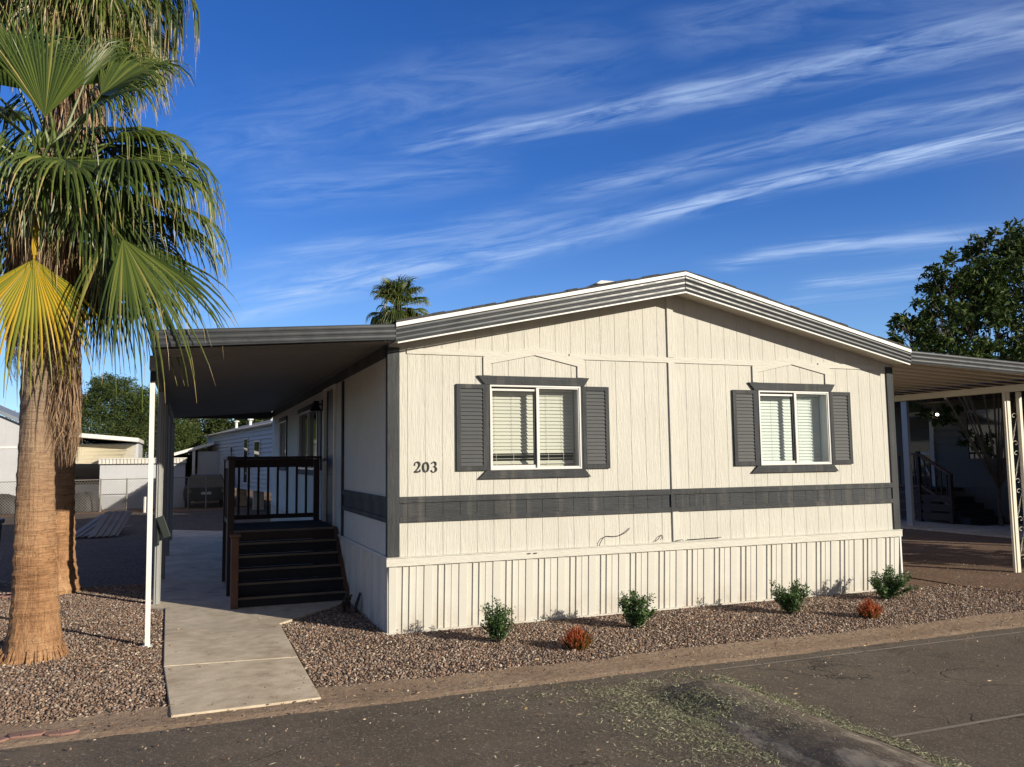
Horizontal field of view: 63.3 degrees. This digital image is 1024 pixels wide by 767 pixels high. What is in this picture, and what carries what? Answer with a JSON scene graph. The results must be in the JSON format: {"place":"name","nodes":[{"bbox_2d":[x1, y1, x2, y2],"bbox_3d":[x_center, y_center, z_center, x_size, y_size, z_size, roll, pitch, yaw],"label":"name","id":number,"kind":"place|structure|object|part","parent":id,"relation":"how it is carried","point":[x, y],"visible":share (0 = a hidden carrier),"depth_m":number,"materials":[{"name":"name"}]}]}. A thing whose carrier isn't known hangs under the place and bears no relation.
{"place":"outdoors","nodes":[
{"label":"outdoors","id":0,"kind":"place"},
{"bbox_2d":[0,519,4,538],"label":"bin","id":1,"kind":"object","parent":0,"point":[2,521],"visible":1,"depth_m":13.27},
{"bbox_2d":[0,405,18,495],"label":"house","id":2,"kind":"structure","parent":0,"point":[9,434],"depth_m":33.85,"materials":[{"name":"white paint"}]},
{"bbox_2d":[0,509,270,592],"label":"yard","id":3,"kind":"structure","parent":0,"point":[119,559],"depth_m":18.81,"materials":[{"name":"grey concrete"}]},
{"bbox_2d":[75,510,133,537],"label":"metal sheets","id":4,"kind":"object","parent":3,"relation":"on","point":[110,523],"visible":0.92,"depth_m":21.97,"materials":[{"name":"grey metal"}]},
{"bbox_2d":[0,477,222,514],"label":"chain link fence","id":5,"kind":"object","parent":3,"relation":"on","point":[127,491],"visible":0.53,"depth_m":33.04,"materials":[{"name":"grey metal"}]},
{"bbox_2d":[143,497,145,512],"bbox_3d":[-14.079,4.647,31.875,0.092,0.600,0.092,-1,-5,1],"label":"short stake","id":6,"kind":"object","parent":3,"relation":"on","point":[144,505],"visible":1,"depth_m":31.84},
{"bbox_2d":[0,490,1019,705],"bbox_3d":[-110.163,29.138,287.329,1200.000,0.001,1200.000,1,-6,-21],"label":"ground","id":7,"kind":"structure","parent":0,"point":[912,581],"depth_m":33.13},
{"bbox_2d":[0,494,15,514],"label":"covered mound","id":8,"kind":"object","parent":7,"relation":"on","point":[4,501],"visible":0.52,"depth_m":31.96,"materials":[{"name":"grey fabric"}]},
{"bbox_2d":[74,492,101,511],"bbox_3d":[-17.058,4.713,33.183,1.240,0.777,0.788,1,-6,-21],"label":"covered mound","id":9,"kind":"object","parent":7,"relation":"on","point":[87,501],"visible":0.62,"depth_m":32.94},
{"bbox_2d":[75,433,144,496],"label":"awning house","id":10,"kind":"structure","parent":7,"relation":"on","point":[87,466],"depth_m":35.92,"materials":[{"name":"white paint"}]},
{"bbox_2d":[75,452,99,484],"bbox_3d":[-18.560,3.668,36.003,1.500,1.400,0.058,1,-6,-21],"label":"window","id":11,"kind":"structure","parent":10,"relation":"in","point":[87,472],"depth_m":36.02,"materials":[{"name":"grey glass"}]},
{"bbox_2d":[98,458,186,509],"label":"shed","id":12,"kind":"structure","parent":7,"relation":"on","point":[125,468],"depth_m":34.65,"materials":[{"name":"white metal"}]},
{"bbox_2d":[79,371,206,481],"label":"tree","id":13,"kind":"object","parent":7,"relation":"on","point":[130,419],"visible":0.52,"depth_m":40.28,"materials":[{"name":"green plant"}]},
{"bbox_2d":[174,442,218,502],"bbox_3d":[-15.792,4.396,41.469,2.150,2.860,5.000,1,-6,-21],"label":"white shelter","id":14,"kind":"object","parent":7,"relation":"on","point":[208,461],"visible":0.46,"depth_m":39.61,"materials":[{"name":"paint"}]},
{"bbox_2d":[183,418,216,471],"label":"tree","id":15,"kind":"object","parent":7,"relation":"on","point":[198,422],"visible":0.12,"depth_m":56.28,"materials":[{"name":"green plant"}]},
{"bbox_2d":[183,474,223,506],"bbox_3d":[-13.540,4.681,36.696,1.800,1.379,4.240,1,-6,-21],"label":"parked car","id":16,"kind":"object","parent":7,"relation":"on","point":[214,479],"visible":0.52,"depth_m":34.96,"materials":[{"name":"black metal"}]},
{"bbox_2d":[193,419,256,489],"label":"tree","id":17,"kind":"object","parent":7,"relation":"on","point":[220,425],"visible":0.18,"depth_m":55.18,"materials":[{"name":"green plant"}]},
{"bbox_2d":[204,411,272,509],"bbox_3d":[-10.314,3.322,36.430,3.683,3.960,17.212,2,-6,-28],"label":"grey trailer","id":18,"kind":"object","parent":7,"relation":"on","point":[250,439],"visible":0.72,"depth_m":33.69,"materials":[{"name":"grey metal"}]},
{"bbox_3d":[-12.348,3.239,36.562,0.089,1.000,0.500,2,-6,-28],"label":"window","id":19,"kind":"part","parent":18,"relation":"part of","materials":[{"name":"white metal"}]},
{"bbox_3d":[-10.787,3.138,33.707,0.137,1.850,0.799,1,-6,-21],"label":"window","id":20,"kind":"part","parent":18,"relation":"part of","materials":[{"name":"black glass"}]},
{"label":"window","id":21,"kind":"part","parent":18,"relation":"part of","materials":[{"name":"black glass"}]},
{"bbox_2d":[164,657,320,717],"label":"concrete walk","id":22,"kind":"structure","parent":7,"relation":"on","point":[198,688],"depth_m":6.96,"materials":[{"name":"beige concrete"}]},
{"bbox_2d":[151,530,341,666],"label":"concrete slab","id":23,"kind":"structure","parent":7,"relation":"on","point":[191,581],"depth_m":10.23,"materials":[{"name":"grey concrete"}]},
{"bbox_2d":[142,324,395,647],"bbox_3d":[-4.889,1.608,14.807,2.470,3.365,13.791,1,-6,-21],"label":"carport","id":24,"kind":"object","parent":23,"relation":"on","point":[261,372],"visible":0.82,"depth_m":10.49,"materials":[{"name":"grey metal"}]},
{"bbox_2d":[156,516,170,545],"bbox_3d":[-4.644,1.958,11.081,0.189,0.396,0.108,1,-6,-21],"label":"outlet box","id":25,"kind":"object","parent":24,"relation":"attached to","point":[162,525],"visible":1,"depth_m":11.05,"materials":[{"name":"grey metal"}]},
{"bbox_2d":[222,456,348,609],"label":"entry steps","id":26,"kind":"structure","parent":23,"relation":"on","point":[320,556],"depth_m":11.66,"materials":[{"name":"brown wood"}]},
{"bbox_2d":[232,419,269,426],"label":"tree","id":27,"kind":"object","parent":7,"relation":"on","point":[254,421],"depth_m":55.00,"materials":[{"name":"green plant"}]},
{"bbox_2d":[366,274,430,323],"bbox_3d":[-5.387,0.093,40.070,3.174,10.924,3.636,1,-6,-21],"label":"palm tree","id":28,"kind":"object","parent":7,"relation":"on","point":[396,294],"visible":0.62,"depth_m":39.62,"materials":[{"name":"green plant"}]},
{"bbox_2d":[0,585,1023,723],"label":"gravel bed","id":29,"kind":"object","parent":7,"relation":"on","point":[303,665],"visible":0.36,"depth_m":8.46,"materials":[{"name":"brown gravel"}]},
{"bbox_2d":[0,593,10,598],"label":"paver edging","id":30,"kind":"object","parent":29,"relation":"on","point":[5,596],"visible":0.34,"depth_m":11.78,"materials":[{"name":"concrete"}]},
{"bbox_2d":[0,0,200,595],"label":"palm tree","id":31,"kind":"object","parent":29,"relation":"on","point":[120,19],"visible":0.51,"depth_m":12.37,"materials":[{"name":"green plant"}]},
{"bbox_2d":[0,0,242,664],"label":"palm tree","id":32,"kind":"object","parent":29,"relation":"on","point":[55,283],"visible":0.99,"depth_m":8.21,"materials":[{"name":"green plant"}]},
{"bbox_2d":[340,592,360,613],"bbox_3d":[-1.998,2.729,10.328,0.253,0.274,0.262,1,-6,-21],"label":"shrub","id":33,"kind":"object","parent":29,"relation":"on","point":[345,603],"visible":0.92,"depth_m":10.28,"materials":[{"name":"plant"}]},
{"bbox_2d":[479,596,515,642],"bbox_3d":[-0.163,2.439,8.566,0.374,0.478,0.417,-3,-5,20],"label":"shrub","id":34,"kind":"object","parent":29,"relation":"on","point":[496,625],"visible":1,"depth_m":8.54,"materials":[{"name":"green plant"}]},
{"bbox_2d":[1,555,1023,766],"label":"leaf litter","id":35,"kind":"object","parent":29,"relation":"on","point":[525,708],"visible":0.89,"depth_m":7.38,"materials":[{"name":"brown plant"}]},
{"bbox_2d":[618,590,657,627],"bbox_3d":[1.408,2.495,9.224,0.455,0.446,0.552,-1,-5,-1],"label":"shrub","id":36,"kind":"object","parent":29,"relation":"on","point":[635,611],"visible":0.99,"depth_m":9.14,"materials":[{"name":"green plant"}]},
{"bbox_2d":[769,578,810,613],"bbox_3d":[3.310,2.550,9.943,0.499,0.417,0.458,4,-7,-44],"label":"shrub","id":37,"kind":"object","parent":29,"relation":"on","point":[793,599],"visible":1,"depth_m":9.86,"materials":[{"name":"green plant"}]},
{"bbox_2d":[854,598,882,618],"bbox_3d":[4.135,2.591,9.607,0.347,0.251,0.325,1,-6,-21],"label":"red plant","id":38,"kind":"object","parent":29,"relation":"on","point":[869,610],"visible":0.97,"depth_m":9.55,"materials":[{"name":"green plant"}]},
{"bbox_2d":[867,564,918,600],"bbox_3d":[4.905,2.581,10.803,0.620,0.473,0.592,1,-6,-21],"label":"shrub","id":39,"kind":"object","parent":29,"relation":"on","point":[889,588],"visible":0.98,"depth_m":10.73,"materials":[{"name":"green plant"}]},
{"bbox_2d":[270,270,911,634],"bbox_3d":[-0.495,1.139,16.821,7.597,4.570,14.304,1,-6,-21],"label":"mobile home","id":40,"kind":"object","parent":7,"relation":"on","point":[680,439],"visible":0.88,"depth_m":10.35,"materials":[{"name":"beige"}]},
{"bbox_2d":[279,416,287,470],"bbox_3d":[-5.288,1.399,19.263,0.074,1.230,1.570,1,-6,-21],"label":"window","id":41,"kind":"structure","parent":40,"relation":"in","point":[283,422],"depth_m":19.28,"materials":[{"name":"grey glass"}]},
{"bbox_2d":[298,401,321,475],"bbox_3d":[-3.703,1.034,15.207,0.074,1.270,3.010,1,-6,-21],"label":"window","id":42,"kind":"structure","parent":40,"relation":"in","point":[309,422],"depth_m":15.31,"materials":[{"name":"grey glass"}]},
{"bbox_2d":[323,390,332,522],"bbox_3d":[-2.833,1.135,12.983,0.120,2.070,0.930,1,-6,-21],"label":"door","id":43,"kind":"structure","parent":40,"relation":"in","point":[329,450],"depth_m":13.09,"materials":[{"name":"white"}]},
{"bbox_2d":[487,384,583,470],"bbox_3d":[0.195,0.542,10.070,1.367,1.190,0.536,1,-6,-21],"label":"window","id":44,"kind":"structure","parent":40,"relation":"in","point":[530,427],"depth_m":9.99,"materials":[{"name":"white glass"}]},
{"bbox_2d":[756,390,832,465],"bbox_3d":[3.722,0.621,11.442,1.367,1.190,0.536,1,-6,-21],"label":"window","id":45,"kind":"structure","parent":40,"relation":"in","point":[794,427],"depth_m":11.37,"materials":[{"name":"white glass"}]},
{"bbox_2d":[885,217,1023,525],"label":"tree","id":46,"kind":"object","parent":7,"relation":"on","point":[995,305],"visible":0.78,"depth_m":19.70,"materials":[{"name":"green plant"}]},
{"bbox_2d":[900,517,1023,538],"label":"neighbour slab","id":47,"kind":"structure","parent":7,"relation":"on","point":[1004,531],"depth_m":20.49,"materials":[{"name":"concrete"}]},
{"bbox_2d":[897,451,1009,525],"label":"porch steps","id":48,"kind":"structure","parent":47,"relation":"on","point":[950,507],"depth_m":22.22,"materials":[{"name":"brown wood"}]},
{"bbox_2d":[899,391,1015,525],"bbox_3d":[12.080,1.823,20.490,2.680,3.470,16.600,1,-6,-21],"label":"porch cover","id":49,"kind":"object","parent":47,"relation":"on","point":[907,463],"visible":0.25,"depth_m":21.60,"materials":[{"name":"grey metal"}]},
{"bbox_2d":[894,391,1023,524],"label":"neighbour home","id":50,"kind":"object","parent":47,"relation":"on","point":[971,475],"visible":0.23,"depth_m":23.10,"materials":[{"name":"concrete"}]},
{"bbox_2d":[909,415,931,485],"bbox_3d":[11.968,1.963,24.367,0.048,2.050,0.740,1,-6,-21],"label":"door","id":51,"kind":"structure","parent":50,"relation":"in","point":[919,430],"depth_m":24.33,"materials":[{"name":"grey glass"}]},
{"bbox_2d":[964,408,1004,459],"bbox_3d":[12.751,1.384,22.400,0.037,1.370,1.180,1,-6,-21],"label":"window","id":52,"kind":"structure","parent":50,"relation":"in","point":[981,414],"depth_m":22.46,"materials":[{"name":"grey glass"}]},
{"bbox_2d":[0,627,1023,766],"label":"road","id":53,"kind":"structure","parent":0,"point":[898,694],"depth_m":5.91,"materials":[{"name":"grey asphalt"}]},
{"bbox_2d":[0,612,1023,749],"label":"kerb","id":54,"kind":"structure","parent":53,"relation":"on","point":[126,722],"depth_m":7.12,"materials":[{"name":"concrete"}]},
{"bbox_2d":[0,737,8,742],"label":"flat stone","id":55,"kind":"object","parent":54,"relation":"on","point":[2,739],"visible":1,"depth_m":5.68,"materials":[{"name":"pink stone"}]},
{"bbox_2d":[7,729,45,738],"bbox_3d":[-3.384,2.445,5.799,0.232,0.018,0.133,1,-6,-21],"label":"flat stone","id":56,"kind":"object","parent":54,"relation":"on","point":[26,734],"visible":1,"depth_m":5.78,"materials":[{"name":"stone"}]},
{"bbox_2d":[44,729,79,736],"bbox_3d":[-3.151,2.444,5.822,0.221,0.018,0.116,1,-6,-21],"label":"flat stone","id":57,"kind":"object","parent":54,"relation":"on","point":[62,732],"visible":1,"depth_m":5.80,"materials":[{"name":"pink stone"}]},
{"bbox_2d":[1,549,1023,764],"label":"loose stones","id":58,"kind":"object","parent":53,"relation":"on","point":[285,730],"visible":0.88,"depth_m":7.22,"materials":[{"name":"stone"}]},
{"bbox_2d":[10,621,1021,766],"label":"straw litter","id":59,"kind":"object","parent":53,"relation":"on","point":[522,706],"visible":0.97,"depth_m":6.17,"materials":[{"name":"beige plant"}]},
{"bbox_2d":[254,658,972,766],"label":"grass clippings","id":60,"kind":"object","parent":53,"relation":"on","point":[774,698],"depth_m":6.01,"materials":[{"name":"green plant"}]},
{"bbox_2d":[645,680,946,766],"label":"road patch","id":61,"kind":"object","parent":53,"relation":"on","point":[837,746],"visible":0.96,"depth_m":5.47,"materials":[{"name":"grey asphalt"}]},
{"bbox_2d":[712,631,1023,669],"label":"road seam","id":62,"kind":"object","parent":53,"relation":"on","point":[865,651],"visible":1,"depth_m":7.98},
{"bbox_2d":[890,713,1023,737],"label":"road seam","id":63,"kind":"object","parent":53,"relation":"on","point":[957,725],"visible":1,"depth_m":5.78,"materials":[{"name":"grey asphalt"}]},
{"bbox_2d":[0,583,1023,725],"bbox_3d":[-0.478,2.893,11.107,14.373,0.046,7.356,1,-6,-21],"label":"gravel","id":64,"kind":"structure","parent":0,"point":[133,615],"depth_m":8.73,"materials":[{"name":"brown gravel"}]},
{"bbox_2d":[558,626,594,650],"bbox_3d":[0.644,2.513,8.247,0.394,0.250,0.356,1,-6,-21],"label":"red plant","id":65,"kind":"object","parent":64,"relation":"on","point":[577,639],"visible":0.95,"depth_m":8.18,"materials":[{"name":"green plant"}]},
{"bbox_2d":[0,0,1023,456],"label":"sky","id":66,"kind":"structure","parent":0,"point":[813,156],"materials":[{"name":"blue"}]},
{"bbox_2d":[901,528,1023,593],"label":"driveway","id":67,"kind":"structure","parent":0,"point":[919,547],"depth_m":14.86,"materials":[{"name":"concrete"}]},
{"bbox_2d":[890,351,1023,572],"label":"carport","id":68,"kind":"object","parent":67,"relation":"on","point":[924,375],"visible":0.46,"depth_m":13.28,"materials":[{"name":"grey metal"}]}
]}

